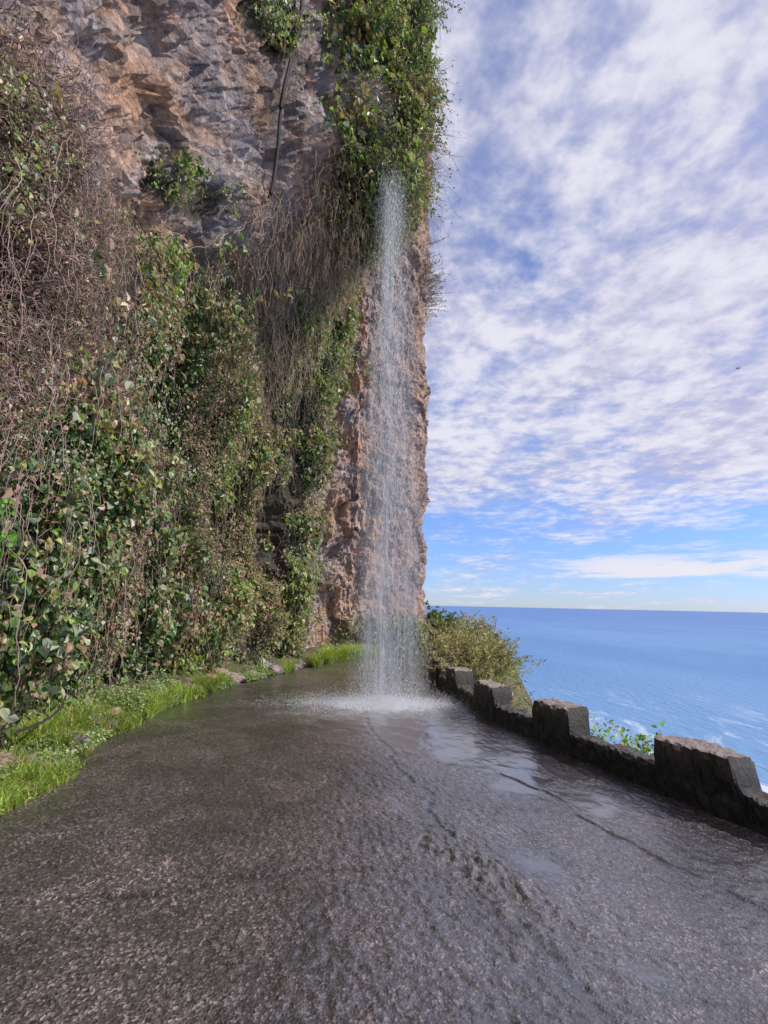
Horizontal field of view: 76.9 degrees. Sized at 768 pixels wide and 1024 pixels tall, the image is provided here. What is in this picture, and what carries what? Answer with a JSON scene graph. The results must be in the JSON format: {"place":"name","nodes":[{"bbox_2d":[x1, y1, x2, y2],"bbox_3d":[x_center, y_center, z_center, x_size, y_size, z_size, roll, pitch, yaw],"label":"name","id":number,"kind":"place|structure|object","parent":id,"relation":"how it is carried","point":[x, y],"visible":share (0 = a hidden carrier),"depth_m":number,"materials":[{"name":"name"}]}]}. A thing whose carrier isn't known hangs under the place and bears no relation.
{"place":"outdoors","nodes":[
{"label":"outdoors","id":0,"kind":"place"},
{"bbox_2d":[0,639,381,815],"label":"verge grass","id":1,"kind":"structure","parent":0,"point":[59,775],"depth_m":5.58,"materials":[{"name":"green plant"}]},
{"bbox_2d":[0,704,63,737],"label":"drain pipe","id":2,"kind":"object","parent":1,"relation":"on","point":[38,723],"visible":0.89,"depth_m":4.75,"materials":[{"name":"black plastic"}]},
{"bbox_2d":[0,0,434,717],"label":"cliff","id":3,"kind":"structure","parent":0,"point":[204,78],"depth_m":9.86,"materials":[{"name":"brown stone"}]},
{"bbox_2d":[0,498,33,595],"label":"broadleaf shrub","id":4,"kind":"object","parent":3,"relation":"on","point":[12,536],"visible":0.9,"depth_m":3.94,"materials":[{"name":"green plant"}]},
{"bbox_2d":[0,0,178,518],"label":"dead vine tangle","id":5,"kind":"object","parent":3,"relation":"attached to","point":[91,189],"visible":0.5,"depth_m":4.69,"materials":[{"name":"plant"}]},
{"bbox_2d":[0,2,179,495],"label":"withered leaves","id":6,"kind":"object","parent":3,"relation":"attached to","point":[25,149],"visible":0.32,"depth_m":4.55,"materials":[{"name":"brown plant"}]},
{"bbox_2d":[39,203,333,676],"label":"dry vine columns","id":7,"kind":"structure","parent":3,"relation":"attached to","point":[204,428],"depth_m":9.28,"materials":[{"name":"brown plant"}]},
{"bbox_2d":[0,0,446,727],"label":"hanging stems","id":8,"kind":"object","parent":3,"relation":"hanging from","point":[16,496],"visible":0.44,"depth_m":5.39,"materials":[{"name":"plant"}]},
{"bbox_2d":[0,0,449,749],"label":"climbing ivy","id":9,"kind":"object","parent":3,"relation":"attached to","point":[122,480],"visible":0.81,"depth_m":8.40,"materials":[{"name":"green plant"}]},
{"bbox_2d":[112,108,408,431],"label":"dry hanging grass","id":10,"kind":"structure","parent":3,"relation":"on","point":[316,270],"depth_m":10.79,"materials":[{"name":"plant"}]},
{"bbox_2d":[267,0,303,199],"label":"hanging liana","id":11,"kind":"object","parent":3,"relation":"hanging from","point":[281,102],"visible":0.9,"depth_m":9.36,"materials":[{"name":"brown plant"}]},
{"bbox_2d":[321,0,464,291],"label":"overhanging shrub","id":12,"kind":"object","parent":3,"relation":"on","point":[385,152],"visible":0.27,"depth_m":10.96,"materials":[{"name":"green plant"}]},
{"bbox_2d":[366,21,468,293],"bbox_3d":[0.739,-8.418,11.345,2.973,6.467,3.989,1,-11,0],"label":"bare twigs shrub","id":13,"kind":"object","parent":3,"relation":"on","point":[423,148],"visible":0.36,"depth_m":10.95,"materials":[{"name":"leaf"},{"name":"wood"}]},
{"bbox_2d":[410,234,452,326],"bbox_3d":[2.004,-9.493,21.756,1.920,3.032,5.832,1,-11,0],"label":"dry grass tuft","id":14,"kind":"object","parent":3,"relation":"on","point":[430,280],"visible":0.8,"depth_m":20.16,"materials":[{"name":"brown plant"}]},
{"bbox_2d":[0,638,532,767],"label":"ground","id":15,"kind":"structure","parent":0,"point":[232,665],"depth_m":10.77,"materials":[{"name":"green plant"}]},
{"bbox_2d":[0,658,294,814],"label":"verge weeds","id":16,"kind":"object","parent":15,"relation":"on","point":[260,670],"visible":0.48,"depth_m":6.63,"materials":[{"name":"green plant"}]},
{"bbox_2d":[0,649,394,769],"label":"fallen rocks","id":17,"kind":"object","parent":15,"relation":"on","point":[239,678],"visible":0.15,"depth_m":9.31,"materials":[{"name":"grey stone"}]},
{"bbox_2d":[423,601,480,643],"bbox_3d":[2.298,5.503,21.861,3.836,2.975,4.133,-6,-13,33],"label":"green shrub","id":18,"kind":"object","parent":15,"relation":"on","point":[433,614],"visible":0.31,"depth_m":21.49,"materials":[{"name":"green plant"}]},
{"bbox_2d":[420,609,507,657],"bbox_3d":[2.232,3.769,13.092,2.543,2.231,4.162,1,-11,0],"label":"roadside shrub","id":19,"kind":"object","parent":15,"relation":"on","point":[454,630],"visible":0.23,"depth_m":13.31,"materials":[{"name":"green plant"}]},
{"bbox_2d":[396,619,545,706],"bbox_3d":[1.836,3.700,10.939,3.136,2.532,4.840,1,-11,0],"label":"roadside shrub","id":20,"kind":"object","parent":15,"relation":"on","point":[482,658],"visible":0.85,"depth_m":10.13,"materials":[{"name":"green plant"}]},
{"bbox_2d":[445,671,534,713],"bbox_3d":[2.055,3.557,9.358,1.976,0.959,1.777,1,-11,0],"label":"roadside shrub","id":21,"kind":"object","parent":15,"relation":"on","point":[513,698],"visible":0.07,"depth_m":9.08,"materials":[{"name":"green plant"}]},
{"bbox_2d":[590,716,664,755],"bbox_3d":[2.529,2.660,4.977,1.122,0.935,1.712,1,-11,0],"label":"green shrub","id":22,"kind":"object","parent":15,"relation":"on","point":[644,747],"visible":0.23,"depth_m":5.28,"materials":[{"name":"green plant"}]},
{"bbox_2d":[0,639,767,1023],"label":"wet asphalt road","id":23,"kind":"structure","parent":0,"point":[220,857],"depth_m":2.84,"materials":[{"name":"grey asphalt"}]},
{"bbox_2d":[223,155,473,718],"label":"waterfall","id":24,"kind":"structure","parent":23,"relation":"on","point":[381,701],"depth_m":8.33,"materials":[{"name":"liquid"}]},
{"bbox_2d":[428,632,767,836],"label":"stone parapet wall","id":25,"kind":"structure","parent":23,"relation":"on","point":[718,781],"depth_m":4.50,"materials":[{"name":"stone"}]},
{"bbox_2d":[421,0,767,612],"label":"sky","id":26,"kind":"structure","parent":0,"point":[597,439],"materials":[{"name":"blue"}]},
{"bbox_2d":[425,605,767,792],"bbox_3d":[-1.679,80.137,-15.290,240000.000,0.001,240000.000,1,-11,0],"label":"sea","id":27,"kind":"structure","parent":0,"point":[700,675],"depth_m":692.40,"materials":[{"name":"liquid"}]}
]}

